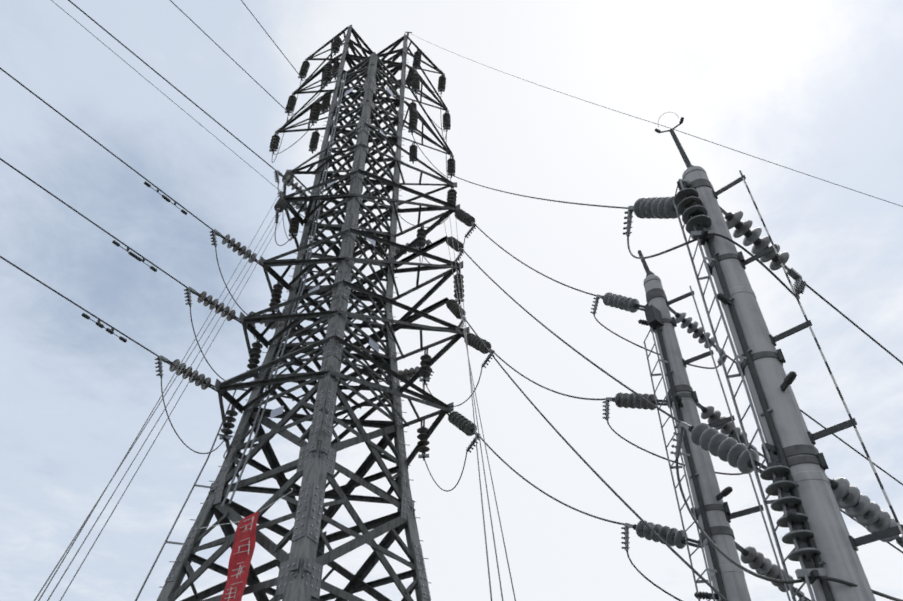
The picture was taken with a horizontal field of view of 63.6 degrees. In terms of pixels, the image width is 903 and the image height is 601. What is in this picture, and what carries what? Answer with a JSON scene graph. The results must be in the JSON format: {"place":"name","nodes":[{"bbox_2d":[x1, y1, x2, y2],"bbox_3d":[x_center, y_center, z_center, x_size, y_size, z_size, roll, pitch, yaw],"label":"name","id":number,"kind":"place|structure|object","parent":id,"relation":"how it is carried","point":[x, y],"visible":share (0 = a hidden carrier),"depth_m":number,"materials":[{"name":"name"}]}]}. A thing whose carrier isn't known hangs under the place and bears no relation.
{"place":"outdoors","nodes":[
{"label":"outdoors","id":0,"kind":"place"},
{"bbox_2d":[289,193,447,380],"bbox_3d":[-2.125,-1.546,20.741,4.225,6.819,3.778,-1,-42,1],"label":"tower outrigger brackets","id":1,"kind":"object","parent":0,"point":[427,310],"visible":0.25,"depth_m":19.28,"materials":[{"name":"grey metal"}]},
{"bbox_2d":[0,0,902,600],"label":"sky","id":2,"kind":"structure","parent":0,"point":[814,88],"materials":[{"name":"white"}]},
{"label":"ground","id":3,"kind":"structure","parent":0,"visible":0},
{"bbox_2d":[135,25,469,600],"bbox_3d":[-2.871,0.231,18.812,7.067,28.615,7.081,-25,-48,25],"label":"transmission tower","id":4,"kind":"structure","parent":3,"relation":"on","point":[306,559],"depth_m":16.38,"materials":[{"name":"grey metal"}]},
{"bbox_2d":[203,491,291,600],"bbox_3d":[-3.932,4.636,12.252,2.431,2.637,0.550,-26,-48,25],"label":"warning banner","id":5,"kind":"object","parent":4,"relation":"attached to","point":[242,552],"visible":1,"depth_m":12.15,"materials":[{"name":"red fabric"}]},
{"bbox_2d":[154,36,494,460],"bbox_3d":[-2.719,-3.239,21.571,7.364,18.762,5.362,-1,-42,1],"label":"insulator strings","id":6,"kind":"object","parent":4,"relation":"attached to","point":[462,423],"visible":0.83,"depth_m":17.83},
{"bbox_2d":[161,53,902,600],"bbox_3d":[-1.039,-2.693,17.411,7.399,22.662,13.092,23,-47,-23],"label":"jumper cables","id":7,"kind":"object","parent":4,"relation":"attached to","point":[727,557],"visible":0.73,"depth_m":10.33,"materials":[{"name":"grey plastic"}]},
{"bbox_2d":[0,0,902,600],"bbox_3d":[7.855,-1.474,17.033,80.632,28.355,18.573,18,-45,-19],"label":"conductors","id":8,"kind":"structure","parent":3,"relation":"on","point":[144,260],"depth_m":12.05,"materials":[{"name":"grey metal"}]},
{"bbox_2d":[638,250,790,600],"bbox_3d":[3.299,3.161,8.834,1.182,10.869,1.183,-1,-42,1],"label":"terminal pole","id":9,"kind":"object","parent":3,"relation":"on","point":[724,574],"visible":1,"depth_m":9.56,"materials":[{"name":"grey metal"}]},
{"bbox_2d":[669,128,902,600],"bbox_3d":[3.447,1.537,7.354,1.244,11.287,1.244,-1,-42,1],"label":"terminal pole","id":10,"kind":"object","parent":3,"relation":"on","point":[760,368],"visible":0.88,"depth_m":7.52,"materials":[{"name":"grey metal"}]},
{"bbox_2d":[590,112,902,600],"bbox_3d":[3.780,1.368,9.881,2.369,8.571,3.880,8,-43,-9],"label":"pole insulator strings","id":11,"kind":"object","parent":10,"relation":"attached to","point":[724,445],"visible":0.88,"depth_m":9.28,"materials":[{"name":"ceramic"}]}
]}

